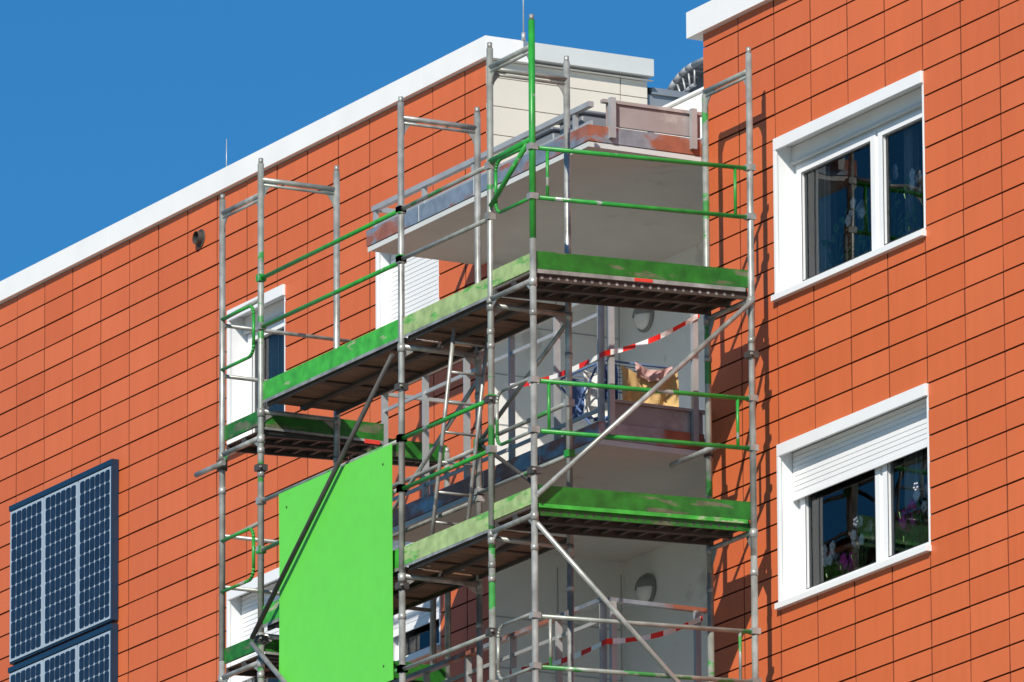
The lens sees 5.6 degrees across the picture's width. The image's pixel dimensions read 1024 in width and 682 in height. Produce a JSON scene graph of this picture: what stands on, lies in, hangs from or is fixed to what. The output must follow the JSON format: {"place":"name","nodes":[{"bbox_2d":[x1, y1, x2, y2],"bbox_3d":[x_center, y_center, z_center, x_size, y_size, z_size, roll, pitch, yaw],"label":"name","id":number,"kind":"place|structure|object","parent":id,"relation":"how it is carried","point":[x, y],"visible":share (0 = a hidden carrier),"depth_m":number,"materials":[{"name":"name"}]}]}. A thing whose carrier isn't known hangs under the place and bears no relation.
{"place":"outdoors","nodes":[
{"label":"outdoors","id":0,"kind":"place"},
{"bbox_2d":[0,0,710,280],"label":"sky","id":1,"kind":"structure","parent":0,"point":[110,109],"materials":[{"name":"blue"}]},
{"bbox_2d":[657,87,703,138],"bbox_3d":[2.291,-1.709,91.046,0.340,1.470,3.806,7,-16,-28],"label":"roof parapet","id":2,"kind":"structure","parent":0,"point":[693,99],"depth_m":92.18,"materials":[{"name":"white paint"}]},
{"label":"ground","id":3,"kind":"structure","parent":0,"visible":0},
{"bbox_2d":[2,141,487,680],"bbox_3d":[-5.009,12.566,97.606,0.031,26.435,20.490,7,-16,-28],"label":"wall wing","id":4,"kind":"structure","parent":3,"relation":"on","point":[208,569],"depth_m":96.03,"materials":[{"name":"tile"}]},
{"bbox_2d":[0,61,488,681],"bbox_3d":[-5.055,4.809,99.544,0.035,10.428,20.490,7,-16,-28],"label":"wall","id":5,"kind":"structure","parent":4,"relation":"attached to","point":[108,355],"depth_m":96.44,"materials":[{"name":"orange tile"}]},
{"bbox_2d":[8,623,117,681],"bbox_3d":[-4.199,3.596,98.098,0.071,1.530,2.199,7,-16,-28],"label":"solar panel","id":6,"kind":"object","parent":5,"relation":"attached to","point":[92,656],"visible":1,"depth_m":97.88,"materials":[{"name":"blue glass"}]},
{"bbox_2d":[9,459,118,664],"bbox_3d":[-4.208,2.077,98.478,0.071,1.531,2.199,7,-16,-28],"label":"solar panel","id":7,"kind":"object","parent":5,"relation":"attached to","point":[64,561],"visible":1,"depth_m":98.38,"materials":[{"name":"blue glass"}]},
{"bbox_2d":[192,229,204,246],"bbox_3d":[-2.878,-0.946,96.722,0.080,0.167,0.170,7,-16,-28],"label":"drain spout","id":8,"kind":"object","parent":5,"relation":"attached to","point":[198,238],"visible":1,"depth_m":96.69,"materials":[{"name":"metal"}]},
{"bbox_2d":[226,568,278,681],"bbox_3d":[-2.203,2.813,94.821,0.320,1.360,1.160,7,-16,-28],"label":"frame","id":9,"kind":"object","parent":5,"relation":"attached to","point":[233,617],"visible":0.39,"depth_m":95.29,"materials":[{"name":"plastic"}]},
{"bbox_2d":[241,582,278,681],"bbox_3d":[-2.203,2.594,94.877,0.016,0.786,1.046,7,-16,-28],"label":"roller shutter","id":10,"kind":"object","parent":9,"relation":"attached to","point":[249,611],"visible":0.23,"depth_m":95.20,"materials":[{"name":"white plastic"}]},
{"bbox_2d":[393,596,442,662],"bbox_3d":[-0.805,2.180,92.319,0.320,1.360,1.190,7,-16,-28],"label":"frame","id":11,"kind":"object","parent":5,"relation":"attached to","point":[419,654],"visible":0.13,"depth_m":92.02,"materials":[{"name":"plastic"}]},
{"bbox_2d":[393,540,438,637],"bbox_3d":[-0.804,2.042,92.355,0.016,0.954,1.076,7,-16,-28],"label":"roller shutter","id":12,"kind":"object","parent":11,"relation":"attached to","point":[416,619],"visible":0.14,"depth_m":92.37,"materials":[{"name":"white plastic"}]},
{"bbox_2d":[409,619,438,652],"bbox_3d":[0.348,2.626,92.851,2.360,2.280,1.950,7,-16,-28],"label":"room","id":13,"kind":"object","parent":11,"relation":"attached to","point":[419,637],"visible":0.04,"depth_m":93.35,"materials":[{"name":"fabric"}]},
{"bbox_2d":[225,284,286,455],"bbox_3d":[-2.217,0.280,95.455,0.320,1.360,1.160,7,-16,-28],"label":"frame","id":14,"kind":"object","parent":4,"relation":"attached to","point":[242,398],"visible":0.51,"depth_m":95.86,"materials":[{"name":"plastic"}]},
{"bbox_2d":[264,338,267,429],"bbox_3d":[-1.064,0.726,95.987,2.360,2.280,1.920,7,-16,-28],"label":"room","id":15,"kind":"object","parent":14,"relation":"attached to","point":[265,362],"visible":0.12,"depth_m":96.58,"materials":[{"name":"fabric"}]},
{"bbox_2d":[268,330,283,410],"bbox_3d":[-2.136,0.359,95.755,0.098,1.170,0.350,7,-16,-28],"label":"curtain","id":16,"kind":"object","parent":15,"relation":"hanging from","point":[275,354],"visible":0.14,"depth_m":95.77,"materials":[{"name":"fabric"}]},
{"bbox_2d":[376,252,441,328],"bbox_3d":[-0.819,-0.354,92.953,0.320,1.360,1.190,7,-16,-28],"label":"frame","id":17,"kind":"object","parent":4,"relation":"attached to","point":[383,299],"visible":0.09,"depth_m":93.43,"materials":[{"name":"plastic"}]},
{"bbox_2d":[391,254,437,341],"bbox_3d":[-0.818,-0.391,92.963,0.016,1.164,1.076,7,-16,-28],"label":"roller shutter","id":18,"kind":"object","parent":17,"relation":"attached to","point":[421,283],"visible":0.43,"depth_m":93.04,"materials":[{"name":"white plastic"}]},
{"bbox_2d":[194,14,761,681],"bbox_3d":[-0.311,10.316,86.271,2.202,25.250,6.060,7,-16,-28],"label":"scaffolding","id":19,"kind":"object","parent":3,"relation":"on","point":[402,352],"visible":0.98,"depth_m":87.02,"materials":[{"name":"metal"}]},
{"bbox_2d":[279,444,392,681],"bbox_3d":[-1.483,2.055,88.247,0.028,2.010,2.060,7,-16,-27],"label":"green site board","id":20,"kind":"object","parent":19,"relation":"attached to","point":[336,606],"visible":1,"depth_m":88.19,"materials":[{"name":"metal"}]},
{"bbox_2d":[486,60,688,163],"bbox_3d":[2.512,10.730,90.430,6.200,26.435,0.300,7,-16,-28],"label":"end wall panels","id":21,"kind":"object","parent":3,"relation":"on","point":[510,108],"visible":0.09,"depth_m":92.30,"materials":[{"name":"white paint"}]},
{"bbox_2d":[494,242,707,681],"bbox_3d":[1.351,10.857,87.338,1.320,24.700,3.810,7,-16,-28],"label":"loggia walls","id":22,"kind":"structure","parent":3,"relation":"on","point":[678,571],"depth_m":91.24,"materials":[{"name":"white paint"}]},
{"bbox_2d":[366,124,702,264],"bbox_3d":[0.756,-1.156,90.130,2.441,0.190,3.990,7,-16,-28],"label":"balcony slab","id":23,"kind":"structure","parent":22,"relation":"on","point":[627,233],"depth_m":90.00,"materials":[{"name":"concrete"}]},
{"bbox_2d":[371,97,701,227],"bbox_3d":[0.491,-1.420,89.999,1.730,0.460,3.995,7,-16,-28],"label":"canopy upstand","id":24,"kind":"object","parent":23,"relation":"on","point":[652,118],"visible":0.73,"depth_m":88.33,"materials":[{"name":"metal"}]},
{"bbox_2d":[536,127,559,144],"bbox_3d":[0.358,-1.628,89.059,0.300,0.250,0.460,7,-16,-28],"label":"planter box","id":25,"kind":"object","parent":23,"relation":"on","point":[547,135],"visible":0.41,"depth_m":88.92,"materials":[{"name":"grey metal"}]},
{"bbox_2d":[557,110,606,134],"bbox_3d":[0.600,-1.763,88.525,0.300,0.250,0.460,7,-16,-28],"label":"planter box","id":26,"kind":"object","parent":23,"relation":"on","point":[598,118],"visible":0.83,"depth_m":88.37,"materials":[{"name":"grey metal"}]},
{"bbox_2d":[380,303,704,508],"bbox_3d":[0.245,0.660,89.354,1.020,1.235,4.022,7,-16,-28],"label":"balcony railing","id":27,"kind":"object","parent":22,"relation":"attached to","point":[665,417],"visible":0.5,"depth_m":87.94,"materials":[{"name":"grey metal"}]},
{"bbox_2d":[509,314,699,387],"bbox_3d":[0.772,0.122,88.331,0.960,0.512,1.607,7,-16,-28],"label":"barrier tape","id":28,"kind":"object","parent":27,"relation":"attached to","point":[629,347],"visible":0.8,"depth_m":87.70,"materials":[{"name":"red plastic"}]},
{"bbox_2d":[550,359,668,435],"bbox_3d":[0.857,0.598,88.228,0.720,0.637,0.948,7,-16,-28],"label":"drying rack","id":29,"kind":"object","parent":27,"relation":"on","point":[585,390],"visible":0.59,"depth_m":88.00,"materials":[{"name":"blue metal"}]},
{"bbox_2d":[572,379,607,421],"bbox_3d":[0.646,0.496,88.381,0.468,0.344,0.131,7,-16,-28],"label":"dark shirt","id":30,"kind":"object","parent":29,"relation":"hanging from","point":[577,392],"visible":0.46,"depth_m":88.36,"materials":[{"name":"blue fabric"}]},
{"bbox_2d":[583,370,607,416],"bbox_3d":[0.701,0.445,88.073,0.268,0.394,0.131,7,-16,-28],"label":"white cloth","id":31,"kind":"object","parent":29,"relation":"hanging from","point":[591,398],"visible":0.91,"depth_m":88.06,"materials":[{"name":"white fabric"}]},
{"bbox_2d":[605,363,617,399],"bbox_3d":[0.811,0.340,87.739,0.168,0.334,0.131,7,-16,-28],"label":"blue shirt","id":32,"kind":"object","parent":29,"relation":"hanging from","point":[616,382],"visible":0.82,"depth_m":87.76,"materials":[{"name":"fabric"}]},
{"bbox_2d":[621,365,678,406],"bbox_3d":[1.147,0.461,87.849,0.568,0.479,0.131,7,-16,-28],"label":"yellow towel","id":33,"kind":"object","parent":29,"relation":"hanging from","point":[629,378],"visible":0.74,"depth_m":87.86,"materials":[{"name":"yellow fabric"}]},
{"bbox_2d":[635,362,672,382],"bbox_3d":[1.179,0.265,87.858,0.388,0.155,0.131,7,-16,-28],"label":"pink cloth","id":34,"kind":"object","parent":29,"relation":"hanging from","point":[649,375],"visible":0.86,"depth_m":87.85,"materials":[{"name":"pink fabric"}]},
{"bbox_2d":[392,422,705,561],"bbox_3d":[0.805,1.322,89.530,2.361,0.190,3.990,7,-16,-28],"label":"balcony slab","id":35,"kind":"structure","parent":22,"relation":"attached to","point":[623,465],"depth_m":88.59,"materials":[{"name":"grey concrete"}]},
{"bbox_2d":[391,597,706,681],"bbox_3d":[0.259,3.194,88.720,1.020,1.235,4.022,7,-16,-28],"label":"balcony railing","id":36,"kind":"object","parent":22,"relation":"attached to","point":[465,656],"visible":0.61,"depth_m":87.38,"materials":[{"name":"grey metal"}]},
{"bbox_2d":[510,615,702,673],"bbox_3d":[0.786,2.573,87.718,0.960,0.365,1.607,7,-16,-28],"label":"barrier tape","id":37,"kind":"object","parent":36,"relation":"attached to","point":[623,640],"visible":0.73,"depth_m":87.09,"materials":[{"name":"red plastic"}]},
{"bbox_2d":[494,301,622,681],"bbox_3d":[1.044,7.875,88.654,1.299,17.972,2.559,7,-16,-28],"label":"loggia joinery","id":38,"kind":"object","parent":22,"relation":"in","point":[621,680],"visible":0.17,"depth_m":91.42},
{"bbox_2d":[632,309,653,332],"bbox_3d":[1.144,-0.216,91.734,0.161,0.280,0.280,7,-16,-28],"label":"wall lamp","id":39,"kind":"object","parent":22,"relation":"attached to","point":[643,319],"visible":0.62,"depth_m":91.65,"materials":[{"name":"white glass"}]},
{"bbox_2d":[635,573,656,601],"bbox_3d":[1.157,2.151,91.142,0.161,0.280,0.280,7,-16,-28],"label":"wall lamp","id":40,"kind":"object","parent":22,"relation":"attached to","point":[645,587],"visible":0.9,"depth_m":91.06,"materials":[{"name":"white glass"}]},
{"bbox_2d":[703,0,1023,681],"bbox_3d":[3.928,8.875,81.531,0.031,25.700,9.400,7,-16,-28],"label":"wall front","id":41,"kind":"structure","parent":3,"relation":"on","point":[933,514],"depth_m":84.59,"materials":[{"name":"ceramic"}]},
{"bbox_2d":[771,70,926,301],"bbox_3d":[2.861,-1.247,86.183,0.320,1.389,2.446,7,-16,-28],"label":"frame","id":42,"kind":"object","parent":41,"relation":"attached to","point":[875,120],"visible":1,"depth_m":86.53,"materials":[{"name":"plastic"}]},
{"bbox_2d":[821,216,852,270],"bbox_3d":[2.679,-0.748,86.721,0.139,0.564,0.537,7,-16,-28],"label":"potted flower","id":43,"kind":"object","parent":42,"relation":"attached to","point":[837,227],"visible":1,"depth_m":86.74,"materials":[{"name":"white plant"}]},
{"bbox_2d":[842,196,870,257],"bbox_3d":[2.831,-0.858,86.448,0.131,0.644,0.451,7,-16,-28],"label":"potted flower","id":44,"kind":"object","parent":42,"relation":"attached to","point":[860,210],"visible":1,"depth_m":86.45,"materials":[{"name":"white plant"}]},
{"bbox_2d":[808,121,923,276],"bbox_3d":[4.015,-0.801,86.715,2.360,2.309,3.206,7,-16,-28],"label":"room","id":45,"kind":"object","parent":42,"relation":"attached to","point":[853,174],"visible":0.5,"depth_m":88.07,"materials":[{"name":"fabric"}]},
{"bbox_2d":[814,161,836,274],"bbox_3d":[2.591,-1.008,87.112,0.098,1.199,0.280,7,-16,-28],"label":"curtain","id":46,"kind":"object","parent":45,"relation":"hanging from","point":[825,202],"visible":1,"depth_m":87.07,"materials":[{"name":"fabric"}]},
{"bbox_2d":[858,213,870,252],"bbox_3d":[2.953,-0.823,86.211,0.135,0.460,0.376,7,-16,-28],"label":"potted flower","id":47,"kind":"object","parent":45,"relation":"on","point":[861,231],"visible":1,"depth_m":86.25,"materials":[{"name":"green plant"}]},
{"bbox_2d":[904,123,919,234],"bbox_3d":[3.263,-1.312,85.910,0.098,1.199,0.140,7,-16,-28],"label":"curtain","id":48,"kind":"object","parent":45,"relation":"hanging from","point":[911,147],"visible":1,"depth_m":85.91,"materials":[{"name":"fabric"}]},
{"bbox_2d":[887,163,904,239],"bbox_3d":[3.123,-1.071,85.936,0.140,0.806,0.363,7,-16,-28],"label":"potted flower","id":49,"kind":"object","parent":42,"relation":"on","point":[894,174],"visible":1,"depth_m":85.95,"materials":[{"name":"white plant"}]},
{"bbox_2d":[903,168,923,230],"bbox_3d":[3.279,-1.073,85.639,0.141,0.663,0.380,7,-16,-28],"label":"potted flower","id":50,"kind":"object","parent":42,"relation":"attached to","point":[914,184],"visible":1,"depth_m":85.61,"materials":[{"name":"white plant"}]},
{"bbox_2d":[774,383,932,609],"bbox_3d":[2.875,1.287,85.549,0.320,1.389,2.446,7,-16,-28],"label":"frame","id":51,"kind":"object","parent":41,"relation":"attached to","point":[795,555],"visible":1,"depth_m":86.02,"materials":[{"name":"plastic"}]},
{"bbox_2d":[821,540,847,580],"bbox_3d":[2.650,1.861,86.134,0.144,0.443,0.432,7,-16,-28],"label":"potted flower","id":52,"kind":"object","parent":51,"relation":"attached to","point":[832,558],"visible":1,"depth_m":86.14,"materials":[{"name":"white plant"}]},
{"bbox_2d":[835,552,863,575],"bbox_3d":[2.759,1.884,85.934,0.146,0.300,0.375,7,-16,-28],"label":"potted flower","id":53,"kind":"object","parent":51,"relation":"attached to","point":[845,565],"visible":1,"depth_m":85.88,"materials":[{"name":"purple plant"}]},
{"bbox_2d":[812,457,905,585],"bbox_3d":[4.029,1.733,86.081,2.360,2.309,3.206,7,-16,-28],"label":"room","id":54,"kind":"object","parent":51,"relation":"attached to","point":[837,508],"visible":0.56,"depth_m":87.34,"materials":[{"name":"fabric"}]},
{"bbox_2d":[904,448,928,548],"bbox_3d":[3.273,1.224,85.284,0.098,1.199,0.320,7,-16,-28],"label":"curtain","id":55,"kind":"object","parent":54,"relation":"hanging from","point":[915,466],"visible":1,"depth_m":85.25,"materials":[{"name":"fabric"}]},
{"bbox_2d":[793,398,926,500],"bbox_3d":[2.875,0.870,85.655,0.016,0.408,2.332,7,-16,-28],"label":"roller shutter","id":56,"kind":"object","parent":51,"relation":"attached to","point":[864,448],"visible":1,"depth_m":85.71,"materials":[{"name":"white plastic"}]},
{"bbox_2d":[850,515,874,566],"bbox_3d":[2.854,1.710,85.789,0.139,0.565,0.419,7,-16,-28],"label":"potted flower","id":57,"kind":"object","parent":51,"relation":"attached to","point":[857,542],"visible":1,"depth_m":85.76,"materials":[{"name":"green plant"}]},
{"bbox_2d":[898,499,921,548],"bbox_3d":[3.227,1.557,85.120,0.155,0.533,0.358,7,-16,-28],"label":"potted flower","id":58,"kind":"object","parent":51,"relation":"attached to","point":[910,525],"visible":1,"depth_m":85.11,"materials":[{"name":"purple plant"}]},
{"bbox_2d":[910,480,928,545],"bbox_3d":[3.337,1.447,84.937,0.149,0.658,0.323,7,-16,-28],"label":"potted flower","id":59,"kind":"object","parent":51,"relation":"attached to","point":[923,507],"visible":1,"depth_m":84.96,"materials":[{"name":"green plant"}]},
{"bbox_3d":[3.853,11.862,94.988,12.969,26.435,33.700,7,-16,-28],"label":"outer walls and roof","id":60,"kind":"object","parent":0,"visible":0},
{"bbox_2d":[0,0,773,304],"bbox_3d":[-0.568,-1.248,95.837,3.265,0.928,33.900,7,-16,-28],"label":"roof copings","id":61,"kind":"object","parent":60,"relation":"attached to","point":[705,18],"visible":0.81,"depth_m":94.19,"materials":[{"name":"white metal"}]},
{"bbox_2d":[521,0,525,40],"bbox_3d":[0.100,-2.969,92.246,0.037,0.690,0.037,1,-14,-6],"label":"lightning rod","id":62,"kind":"object","parent":61,"relation":"on","point":[523,35],"visible":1,"depth_m":92.17,"materials":[{"name":"metal"}]},
{"bbox_2d":[667,57,705,92],"bbox_3d":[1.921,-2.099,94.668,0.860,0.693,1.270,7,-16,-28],"label":"roof vent hood","id":63,"kind":"object","parent":60,"relation":"on","point":[689,78],"visible":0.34,"depth_m":94.63,"materials":[{"name":"grey metal"}]},
{"bbox_3d":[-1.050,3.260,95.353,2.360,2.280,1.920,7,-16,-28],"label":"room","id":64,"kind":"object","parent":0,"visible":0},
{"bbox_2d":[268,678,278,681],"bbox_3d":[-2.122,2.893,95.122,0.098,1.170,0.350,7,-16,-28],"label":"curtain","id":65,"kind":"object","parent":64,"relation":"hanging from","point":[273,679],"visible":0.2,"depth_m":95.07,"materials":[{"name":"fabric"}]}
]}

